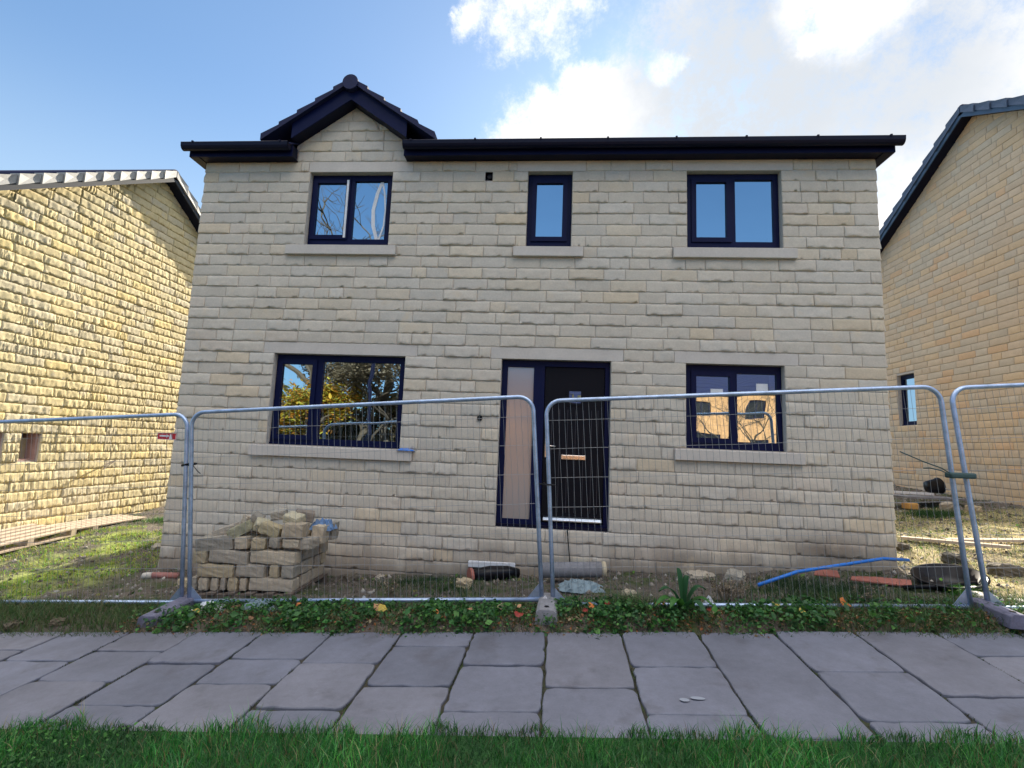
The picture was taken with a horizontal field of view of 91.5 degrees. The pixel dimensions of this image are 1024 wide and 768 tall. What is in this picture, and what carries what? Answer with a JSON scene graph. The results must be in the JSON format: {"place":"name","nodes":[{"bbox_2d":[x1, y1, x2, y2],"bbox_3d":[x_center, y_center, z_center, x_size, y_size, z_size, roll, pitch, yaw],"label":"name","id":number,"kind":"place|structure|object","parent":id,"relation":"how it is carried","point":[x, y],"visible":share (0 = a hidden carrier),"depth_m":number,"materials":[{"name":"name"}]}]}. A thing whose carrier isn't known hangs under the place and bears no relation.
{"place":"outdoors","nodes":[
{"label":"outdoors","id":0,"kind":"place"},
{"bbox_2d":[328,521,339,539],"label":"building stone","id":1,"kind":"object","parent":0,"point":[334,533],"visible":0.5,"depth_m":5.74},
{"bbox_2d":[0,631,1023,743],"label":"path","id":2,"kind":"structure","parent":0,"point":[589,679],"depth_m":3.33,"materials":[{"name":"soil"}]},
{"bbox_2d":[62,633,1023,741],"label":"joint moss","id":3,"kind":"object","parent":2,"relation":"on","point":[458,670],"visible":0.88,"depth_m":3.33,"materials":[{"name":"green plant"}]},
{"bbox_2d":[114,599,1021,637],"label":"leaf litter","id":4,"kind":"object","parent":2,"relation":"on","point":[648,619],"visible":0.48,"depth_m":4.21,"materials":[{"name":"plant"}]},
{"bbox_2d":[119,593,1023,639],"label":"ivy","id":5,"kind":"object","parent":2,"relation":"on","point":[432,605],"visible":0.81,"depth_m":4.27,"materials":[{"name":"green plant"}]},
{"bbox_2d":[0,485,1023,634],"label":"ground","id":6,"kind":"structure","parent":0,"point":[156,583],"depth_m":5.45,"materials":[{"name":"soil"}]},
{"bbox_2d":[3,620,22,629],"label":"rubble stone","id":7,"kind":"object","parent":6,"relation":"on","point":[8,625],"visible":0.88,"depth_m":4.45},
{"bbox_2d":[0,523,77,553],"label":"pallet","id":8,"kind":"object","parent":6,"relation":"on","point":[33,528],"visible":0.95,"depth_m":7.31,"materials":[{"name":"wood"}]},
{"bbox_2d":[48,617,68,626],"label":"rubble stone","id":9,"kind":"object","parent":6,"relation":"on","point":[53,623],"visible":0.86,"depth_m":4.46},
{"bbox_2d":[0,525,161,597],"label":"dry grass","id":10,"kind":"structure","parent":6,"relation":"on","point":[20,581],"depth_m":6.63,"materials":[{"name":"plant"}]},
{"bbox_2d":[21,514,145,541],"bbox_3d":[-7.209,2.397,8.336,0.550,0.120,2.030,4,-7,7],"label":"pallet","id":11,"kind":"object","parent":6,"relation":"on","point":[86,524],"visible":0.49,"depth_m":8.55,"materials":[{"name":"wood"}]},
{"bbox_2d":[0,413,188,603],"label":"fence","id":12,"kind":"object","parent":6,"relation":"on","point":[179,593],"visible":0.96,"depth_m":5.15,"materials":[{"name":"metal"}]},
{"bbox_2d":[157,433,176,439],"bbox_3d":[-3.578,0.542,5.170,0.205,0.070,0.006,2,-7,4],"label":"fence sign","id":13,"kind":"object","parent":12,"relation":"attached to","point":[167,436],"visible":1,"depth_m":5.17,"materials":[{"name":"red plastic"}]},
{"bbox_2d":[0,169,200,529],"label":"neighbour house","id":14,"kind":"structure","parent":6,"relation":"on","point":[96,271],"depth_m":8.81,"materials":[{"name":"stone"}]},
{"bbox_2d":[132,517,163,524],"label":"grass tuft","id":15,"kind":"object","parent":6,"relation":"on","point":[157,519],"visible":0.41,"depth_m":9.02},
{"bbox_2d":[141,572,179,578],"bbox_3d":[-4.250,2.320,6.028,0.408,0.089,0.078,2,-7,-2],"label":"clay pipe","id":16,"kind":"object","parent":6,"relation":"on","point":[162,575],"visible":0.93,"depth_m":6.00,"materials":[{"name":"ceramic"}]},
{"bbox_2d":[136,594,200,627],"bbox_3d":[-3.226,2.151,4.723,0.198,0.133,0.660,2,-7,-1],"label":"fence block","id":17,"kind":"object","parent":6,"relation":"on","point":[153,614],"depth_m":4.54,"materials":[{"name":"concrete"}]},
{"bbox_2d":[186,573,327,598],"bbox_3d":[-2.781,2.268,5.549,1.120,0.120,0.877,-1,-7,4],"label":"pallet","id":18,"kind":"object","parent":6,"relation":"on","point":[322,579],"visible":0.3,"depth_m":5.17,"materials":[{"name":"wood"}]},
{"bbox_2d":[198,577,212,590],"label":"building stone","id":19,"kind":"object","parent":18,"relation":"on","point":[204,583],"visible":0.44,"depth_m":5.24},
{"bbox_2d":[210,577,221,590],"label":"building stone","id":20,"kind":"object","parent":18,"relation":"on","point":[213,585],"visible":0.28,"depth_m":5.23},
{"bbox_2d":[197,562,236,577],"bbox_3d":[-3.122,1.977,5.317,0.399,0.138,0.153,2,-7,4],"label":"building stone","id":21,"kind":"object","parent":20,"relation":"on","point":[208,570],"visible":0.68,"depth_m":5.25,"materials":[{"name":"stone"}]},
{"bbox_2d":[193,551,209,562],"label":"building stone","id":22,"kind":"object","parent":21,"relation":"on","point":[202,556],"visible":0.43,"depth_m":5.28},
{"bbox_2d":[195,535,234,551],"bbox_3d":[-3.169,1.709,5.384,0.417,0.191,0.193,2,-7,0],"label":"building stone","id":23,"kind":"object","parent":22,"relation":"on","point":[216,543],"visible":0.74,"depth_m":5.29,"materials":[{"name":"stone"}]},
{"bbox_2d":[212,522,241,535],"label":"building stone","id":24,"kind":"object","parent":23,"relation":"on","point":[220,530],"visible":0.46,"depth_m":5.38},
{"bbox_2d":[226,520,253,538],"bbox_3d":[-2.926,1.570,5.385,0.263,0.211,0.158,2,-7,-2],"label":"building stone","id":25,"kind":"object","parent":23,"relation":"on","point":[239,529],"visible":0.82,"depth_m":5.32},
{"bbox_2d":[219,578,227,589],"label":"building stone","id":26,"kind":"object","parent":18,"relation":"on","point":[223,582],"visible":0.38,"depth_m":5.23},
{"bbox_2d":[227,576,241,590],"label":"building stone","id":27,"kind":"object","parent":18,"relation":"on","point":[230,586],"visible":0.4,"depth_m":5.22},
{"bbox_2d":[239,577,250,590],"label":"building stone","id":28,"kind":"object","parent":18,"relation":"on","point":[242,584],"visible":0.37,"depth_m":5.21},
{"bbox_2d":[249,576,299,591],"bbox_3d":[-2.504,2.099,5.256,0.476,0.137,0.160,2,-7,4],"label":"building stone","id":29,"kind":"object","parent":18,"relation":"on","point":[278,584],"visible":0.88,"depth_m":5.19,"materials":[{"name":"stone"}]},
{"bbox_2d":[235,562,271,577],"bbox_3d":[-2.738,1.967,5.291,0.324,0.138,0.154,2,-7,4],"label":"building stone","id":30,"kind":"object","parent":29,"relation":"on","point":[263,570],"visible":0.73,"depth_m":5.22,"materials":[{"name":"stone"}]},
{"bbox_2d":[209,549,250,564],"bbox_3d":[-2.990,1.836,5.326,0.439,0.139,0.155,2,-7,4],"label":"building stone","id":31,"kind":"object","parent":30,"relation":"on","point":[229,556],"visible":0.81,"depth_m":5.26,"materials":[{"name":"stone"}]},
{"bbox_2d":[235,533,258,548],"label":"building stone","id":32,"kind":"object","parent":31,"relation":"on","point":[242,543],"visible":0.68,"depth_m":5.28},
{"bbox_2d":[269,564,282,577],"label":"building stone","id":33,"kind":"object","parent":29,"relation":"on","point":[275,571],"visible":0.44,"depth_m":5.20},
{"bbox_2d":[281,562,300,577],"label":"building stone","id":34,"kind":"object","parent":29,"relation":"on","point":[294,569],"visible":0.69,"depth_m":5.20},
{"bbox_2d":[250,548,301,564],"bbox_3d":[-2.505,1.831,5.291,0.502,0.141,0.159,2,-7,4],"label":"building stone","id":35,"kind":"object","parent":34,"relation":"on","point":[276,557],"visible":0.93,"depth_m":5.23,"materials":[{"name":"stone"}]},
{"bbox_2d":[251,535,269,549],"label":"building stone","id":36,"kind":"object","parent":35,"relation":"on","point":[261,541],"visible":0.77,"depth_m":5.25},
{"bbox_2d":[268,536,283,547],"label":"building stone","id":37,"kind":"object","parent":35,"relation":"on","point":[277,542],"visible":0.59,"depth_m":5.27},
{"bbox_2d":[258,521,281,537],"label":"building stone","id":38,"kind":"object","parent":37,"relation":"on","point":[274,529],"visible":0.78,"depth_m":5.29,"materials":[{"name":"stone"}]},
{"bbox_2d":[253,517,269,531],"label":"building stone","id":39,"kind":"object","parent":38,"relation":"on","point":[258,522],"visible":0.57,"depth_m":5.35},
{"bbox_2d":[270,507,287,520],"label":"building stone","id":40,"kind":"object","parent":38,"relation":"on","point":[281,512],"visible":0.69,"depth_m":5.49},
{"bbox_2d":[296,570,311,586],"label":"building stone","id":41,"kind":"object","parent":18,"relation":"on","point":[305,577],"visible":0.29,"depth_m":5.45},
{"bbox_2d":[300,559,308,573],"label":"building stone","id":42,"kind":"object","parent":41,"relation":"on","point":[305,562],"visible":0.25,"depth_m":5.41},
{"bbox_2d":[306,557,312,569],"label":"building stone","id":43,"kind":"object","parent":41,"relation":"on","point":[310,561],"visible":0.23,"depth_m":5.57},
{"bbox_2d":[277,547,318,559],"bbox_3d":[-2.385,1.861,5.563,0.314,0.140,0.368,2,-7,4],"label":"building stone","id":44,"kind":"object","parent":43,"relation":"on","point":[305,554],"visible":0.27,"depth_m":5.44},
{"bbox_2d":[282,538,299,548],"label":"building stone","id":45,"kind":"object","parent":44,"relation":"on","point":[292,542],"visible":0.57,"depth_m":5.25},
{"bbox_2d":[281,522,309,538],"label":"building stone","id":46,"kind":"object","parent":45,"relation":"on","point":[302,529],"visible":0.91,"depth_m":5.25,"materials":[{"name":"stone"}]},
{"bbox_2d":[283,511,305,522],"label":"building stone","id":47,"kind":"object","parent":46,"relation":"on","point":[290,517],"visible":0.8,"depth_m":5.43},
{"bbox_2d":[299,536,319,549],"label":"building stone","id":48,"kind":"object","parent":44,"relation":"on","point":[308,543],"visible":0.9,"depth_m":5.27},
{"bbox_2d":[311,524,328,543],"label":"building stone","id":49,"kind":"object","parent":48,"relation":"on","point":[321,531],"visible":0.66,"depth_m":5.48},
{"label":"building stone","id":50,"kind":"object","parent":44,"relation":"on","visible":0},
{"bbox_2d":[296,508,314,522],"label":"building stone","id":51,"kind":"object","parent":50,"relation":"on","point":[310,515],"visible":0.6,"depth_m":5.58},
{"bbox_2d":[309,517,337,530],"bbox_3d":[-2.147,1.583,5.670,0.286,0.126,0.240,2,-7,4],"label":"plastic bag","id":52,"kind":"object","parent":50,"relation":"on","point":[322,521],"visible":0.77,"depth_m":5.63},
{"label":"building stone","id":53,"kind":"object","parent":44,"relation":"on","visible":0},
{"bbox_2d":[249,511,265,523],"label":"building stone","id":54,"kind":"object","parent":53,"relation":"on","point":[254,516],"visible":0.63,"depth_m":5.45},
{"bbox_2d":[310,563,323,579],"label":"building stone","id":55,"kind":"object","parent":18,"relation":"on","point":[314,572],"visible":0.23,"depth_m":5.73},
{"bbox_2d":[318,551,325,562],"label":"building stone","id":56,"kind":"object","parent":55,"relation":"on","point":[323,556],"visible":0.26,"depth_m":5.86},
{"bbox_2d":[318,541,327,552],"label":"building stone","id":57,"kind":"object","parent":56,"relation":"on","point":[323,547],"visible":0.21,"depth_m":5.82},
{"bbox_2d":[241,600,276,611],"bbox_3d":[-2.381,2.086,4.713,0.369,0.076,0.134,2,-7,4],"label":"plastic sheet","id":58,"kind":"object","parent":6,"relation":"on","point":[257,602],"visible":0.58,"depth_m":4.69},
{"bbox_2d":[343,572,359,581],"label":"rubble stone","id":59,"kind":"object","parent":6,"relation":"on","point":[352,576],"visible":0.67,"depth_m":5.73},
{"bbox_2d":[187,395,543,602],"bbox_3d":[-1.499,1.211,4.837,3.539,2.060,0.043,-3,-5,6],"label":"fence","id":60,"kind":"object","parent":6,"relation":"on","point":[536,594],"visible":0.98,"depth_m":4.84,"materials":[{"name":"metal"}]},
{"bbox_2d":[373,574,399,597],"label":"dead weed","id":61,"kind":"object","parent":6,"relation":"on","point":[391,590],"visible":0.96,"depth_m":4.85,"materials":[{"name":"plant"}]},
{"bbox_2d":[348,573,495,597],"bbox_3d":[-1.139,2.171,5.442,1.811,0.237,1.260,5,-8,-23],"label":"grass tuft","id":62,"kind":"object","parent":6,"relation":"on","point":[422,580],"visible":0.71,"depth_m":5.49,"materials":[{"name":"plant"}]},
{"bbox_2d":[399,578,505,596],"bbox_3d":[-0.556,2.125,5.169,1.330,0.194,0.697,2,-7,4],"label":"grass tuft","id":63,"kind":"object","parent":6,"relation":"on","point":[457,588],"visible":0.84,"depth_m":5.12,"materials":[{"name":"plant"}]},
{"bbox_2d":[456,577,472,588],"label":"rubble stone","id":64,"kind":"object","parent":6,"relation":"on","point":[469,581],"visible":0.84,"depth_m":5.21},
{"bbox_2d":[468,560,514,567],"bbox_3d":[-0.245,2.188,6.034,0.570,0.070,0.052,2,-7,4],"label":"polystyrene board","id":65,"kind":"object","parent":6,"relation":"on","point":[471,563],"visible":0.56,"depth_m":6.02,"materials":[{"name":"white plastic"}]},
{"bbox_2d":[467,566,519,580],"bbox_3d":[-0.205,2.179,5.687,0.593,0.198,0.191,5,-7,-20],"label":"drain pipe","id":66,"kind":"object","parent":6,"relation":"on","point":[491,573],"visible":0.7,"depth_m":5.63,"materials":[{"name":"black plastic"}]},
{"bbox_2d":[0,490,1023,606],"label":"plot weeds","id":67,"kind":"object","parent":6,"relation":"on","point":[534,579],"visible":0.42,"depth_m":5.88,"materials":[{"name":"green plant"}]},
{"bbox_2d":[8,496,1023,602],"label":"plot leaves","id":68,"kind":"object","parent":6,"relation":"on","point":[139,590],"visible":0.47,"depth_m":5.64,"materials":[{"name":"green plant"}]},
{"bbox_2d":[158,74,905,575],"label":"detached house","id":69,"kind":"structure","parent":6,"relation":"on","point":[358,242],"depth_m":6.38,"materials":[{"name":"stone"}]},
{"bbox_2d":[269,354,404,448],"bbox_3d":[-2.285,0.220,6.579,1.765,1.192,0.088,2,-7,4],"label":"window","id":70,"kind":"structure","parent":69,"relation":"in","point":[300,379],"depth_m":6.58,"materials":[{"name":"clear glass"}]},
{"bbox_2d":[307,176,392,244],"bbox_3d":[-2.223,-2.384,6.902,1.162,1.042,0.088,2,-7,4],"label":"window","id":71,"kind":"structure","parent":69,"relation":"in","point":[345,210],"depth_m":6.90,"materials":[{"name":"clear glass"}]},
{"bbox_2d":[526,175,571,245],"bbox_3d":[0.502,-2.305,6.695,0.583,1.042,0.078,2,-7,4],"label":"window","id":72,"kind":"structure","parent":69,"relation":"in","point":[549,196],"depth_m":6.68,"materials":[{"name":"clear glass"}]},
{"bbox_2d":[541,367,604,523],"bbox_3d":[0.772,0.754,6.270,0.754,1.940,0.112,2,-7,4],"label":"door","id":73,"kind":"structure","parent":69,"relation":"in","point":[559,382],"depth_m":6.28,"materials":[{"name":"black plastic"}]},
{"bbox_2d":[687,174,779,247],"bbox_3d":[2.862,-2.237,6.506,1.175,1.042,0.088,2,-7,4],"label":"window","id":74,"kind":"structure","parent":69,"relation":"in","point":[724,210],"depth_m":6.50,"materials":[{"name":"clear glass"}]},
{"bbox_2d":[686,365,783,451],"bbox_3d":[2.740,0.292,6.198,1.171,1.042,0.088,2,-7,4],"label":"window","id":75,"kind":"structure","parent":69,"relation":"in","point":[699,378],"depth_m":6.19,"materials":[{"name":"clear glass"}]},
{"bbox_2d":[534,593,557,624],"bbox_3d":[0.314,1.994,4.434,0.198,0.133,0.500,1,-7,7],"label":"fence block","id":76,"kind":"object","parent":6,"relation":"on","point":[546,605],"depth_m":4.21,"materials":[{"name":"concrete"}]},
{"bbox_2d":[542,561,606,577],"bbox_3d":[0.698,2.096,5.628,0.718,0.199,0.174,2,-7,0],"label":"pipe","id":77,"kind":"object","parent":6,"relation":"on","point":[585,573],"visible":0.8,"depth_m":5.56,"materials":[{"name":"plastic"}]},
{"bbox_2d":[558,579,605,593],"bbox_3d":[0.729,2.073,5.152,0.514,0.092,0.332,2,-7,4],"label":"plastic sheet","id":78,"kind":"object","parent":6,"relation":"on","point":[576,586],"visible":0.89,"depth_m":5.07,"materials":[{"name":"plastic"}]},
{"bbox_2d":[598,585,668,613],"bbox_3d":[1.073,1.928,4.440,0.714,0.220,0.532,4,-7,-15],"label":"grass tuft","id":79,"kind":"object","parent":6,"relation":"on","point":[637,596],"visible":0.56,"depth_m":4.43,"materials":[{"name":"plant"}]},
{"bbox_2d":[654,568,713,615],"bbox_3d":[1.470,1.778,4.247,0.496,0.352,0.303,0,-7,16],"label":"dock plant","id":80,"kind":"object","parent":6,"relation":"on","point":[684,599],"visible":0.97,"depth_m":4.30,"materials":[{"name":"green plant"}]},
{"bbox_2d":[683,570,715,579],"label":"rubble stone","id":81,"kind":"object","parent":6,"relation":"on","point":[700,574],"visible":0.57,"depth_m":5.49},
{"bbox_2d":[707,574,753,601],"bbox_3d":[2.063,1.929,4.672,0.416,0.248,0.248,2,-7,4],"label":"dead weed","id":82,"kind":"object","parent":6,"relation":"on","point":[726,591],"visible":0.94,"depth_m":4.68,"materials":[{"name":"plant"}]},
{"bbox_2d":[724,568,745,580],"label":"rubble stone","id":83,"kind":"object","parent":6,"relation":"on","point":[741,574],"visible":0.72,"depth_m":5.41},
{"bbox_2d":[545,385,973,609],"bbox_3d":[2.094,1.093,4.494,3.539,2.060,0.041,-2,-8,6],"label":"fence","id":84,"kind":"object","parent":6,"relation":"on","point":[965,596],"visible":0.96,"depth_m":4.51,"materials":[{"name":"metal"}]},
{"bbox_2d":[900,451,976,478],"bbox_3d":[3.689,0.699,4.298,0.593,0.216,0.132,2,-7,0],"label":"fence strap","id":85,"kind":"object","parent":84,"relation":"attached to","point":[947,474],"visible":1,"depth_m":4.27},
{"bbox_2d":[814,569,839,577],"bbox_3d":[3.368,2.028,5.352,0.234,0.059,0.140,-1,-8,24],"label":"clay sherd","id":86,"kind":"object","parent":6,"relation":"on","point":[828,573],"visible":0.79,"depth_m":5.33,"materials":[{"name":"ceramic"}]},
{"bbox_2d":[713,570,945,616],"bbox_3d":[2.946,1.968,4.719,2.170,0.269,1.392,2,-7,4],"label":"grass tuft","id":87,"kind":"object","parent":6,"relation":"on","point":[817,588],"visible":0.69,"depth_m":4.82,"materials":[{"name":"plant"}]},
{"bbox_2d":[757,557,909,586],"bbox_3d":[3.389,1.950,5.213,2.041,0.231,0.067,4,-7,-16],"label":"water pipe","id":88,"kind":"object","parent":6,"relation":"on","point":[829,567],"visible":0.95,"depth_m":5.21,"materials":[{"name":"plastic"}]},
{"bbox_2d":[851,584,887,603],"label":"dead weed","id":89,"kind":"object","parent":6,"relation":"on","point":[868,597],"visible":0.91,"depth_m":4.33,"materials":[{"name":"plant"}]},
{"bbox_2d":[850,576,911,585],"bbox_3d":[3.744,1.994,5.069,0.506,0.070,0.116,-2,-8,33],"label":"clay sherd","id":90,"kind":"object","parent":6,"relation":"on","point":[887,581],"visible":0.88,"depth_m":5.05,"materials":[{"name":"ceramic"}]},
{"bbox_2d":[896,541,909,550],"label":"rubble stone","id":91,"kind":"object","parent":6,"relation":"on","point":[900,545],"visible":0.59,"depth_m":6.17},
{"bbox_2d":[901,503,918,509],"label":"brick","id":92,"kind":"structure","parent":6,"relation":"on","point":[909,505],"depth_m":8.79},
{"bbox_2d":[893,494,966,500],"bbox_3d":[7.595,2.088,9.199,1.335,0.049,0.500,3,-7,-8],"label":"board","id":93,"kind":"object","parent":6,"relation":"on","point":[923,497],"visible":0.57,"depth_m":9.01,"materials":[{"name":"wood"}]},
{"bbox_2d":[894,491,933,494],"bbox_3d":[7.261,1.980,9.060,0.887,0.063,0.100,4,-7,-12],"label":"plank","id":94,"kind":"object","parent":93,"relation":"on","point":[907,492],"visible":0.79,"depth_m":9.02,"materials":[{"name":"white wood"}]},
{"bbox_2d":[923,477,950,493],"bbox_3d":[7.915,1.901,9.273,0.354,0.321,0.353,2,-7,4],"label":"black bucket","id":95,"kind":"object","parent":93,"relation":"on","point":[934,487],"visible":0.9,"depth_m":9.22,"materials":[{"name":"plastic"}]},
{"bbox_2d":[896,505,977,519],"bbox_3d":[7.051,2.145,8.321,1.449,0.224,0.814,2,-7,4],"label":"grass tuft","id":96,"kind":"object","parent":6,"relation":"on","point":[930,513],"visible":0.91,"depth_m":8.25,"materials":[{"name":"plant"}]},
{"bbox_2d":[902,563,990,592],"bbox_3d":[4.256,1.964,4.924,0.694,0.298,0.590,-2,-8,32],"label":"plastic tub","id":97,"kind":"object","parent":6,"relation":"on","point":[924,573],"visible":0.69,"depth_m":4.99,"materials":[{"name":"plastic"}]},
{"bbox_2d":[939,502,953,511],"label":"rubble stone","id":98,"kind":"object","parent":6,"relation":"on","point":[946,506],"visible":0.36,"depth_m":8.47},
{"bbox_2d":[941,551,960,563],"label":"rubble stone","id":99,"kind":"object","parent":6,"relation":"on","point":[950,558],"visible":0.57,"depth_m":5.64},
{"bbox_2d":[879,95,1023,505],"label":"neighbour house","id":100,"kind":"structure","parent":6,"relation":"on","point":[951,233],"depth_m":10.20,"materials":[{"name":"stone"}]},
{"bbox_2d":[901,374,916,425],"bbox_3d":[9.399,0.372,11.741,0.088,1.202,0.562,2,-7,4],"label":"window","id":101,"kind":"structure","parent":100,"relation":"in","point":[906,379],"depth_m":11.83,"materials":[{"name":"clear glass"}]},
{"bbox_2d":[901,536,1010,548],"bbox_3d":[5.593,2.005,6.326,1.042,0.071,0.120,-4,-9,39],"label":"plank","id":102,"kind":"object","parent":6,"relation":"on","point":[1002,546],"visible":0.86,"depth_m":6.30,"materials":[{"name":"wood"}]},
{"bbox_2d":[893,484,1023,532],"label":"soil crumbs","id":103,"kind":"object","parent":6,"relation":"on","point":[990,516],"visible":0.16,"depth_m":8.23,"materials":[{"name":"soil"}]},
{"bbox_2d":[895,508,1023,598],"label":"dry grass","id":104,"kind":"structure","parent":6,"relation":"on","point":[967,555],"depth_m":6.77,"materials":[{"name":"plant"}]},
{"bbox_2d":[938,583,993,597],"bbox_3d":[4.204,1.923,4.644,0.449,0.142,0.324,-2,-8,29],"label":"grass tuft","id":105,"kind":"object","parent":6,"relation":"on","point":[956,592],"visible":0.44,"depth_m":4.64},
{"bbox_2d":[942,538,1023,541],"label":"plank","id":106,"kind":"object","parent":6,"relation":"on","point":[996,540],"visible":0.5,"depth_m":6.44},
{"bbox_2d":[950,383,1023,610],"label":"fence","id":107,"kind":"object","parent":6,"relation":"on","point":[989,595],"visible":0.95,"depth_m":4.34,"materials":[{"name":"metal"}]},
{"bbox_2d":[973,597,1023,629],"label":"fence block","id":108,"kind":"object","parent":6,"relation":"on","point":[1012,619],"depth_m":3.90,"materials":[{"name":"concrete"}]},
{"bbox_2d":[986,562,1023,577],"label":"rubble stone","id":109,"kind":"object","parent":6,"relation":"on","point":[1000,571],"visible":0.84,"depth_m":5.13,"materials":[{"name":"stone"}]},
{"bbox_2d":[0,586,1023,638],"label":"verge grass","id":110,"kind":"structure","parent":0,"point":[11,611],"depth_m":4.37,"materials":[{"name":"plant"}]},
{"bbox_2d":[0,703,1023,767],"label":"lawn","id":111,"kind":"structure","parent":0,"point":[464,747],"depth_m":2.59,"materials":[{"name":"plant"}]},
{"bbox_2d":[0,719,181,767],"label":"clover","id":112,"kind":"object","parent":111,"relation":"on","point":[54,740],"visible":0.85,"depth_m":2.75,"materials":[{"name":"green plant"}]},
{"bbox_2d":[0,0,1023,229],"label":"sky","id":113,"kind":"structure","parent":0,"point":[85,84],"materials":[{"name":"blue"}]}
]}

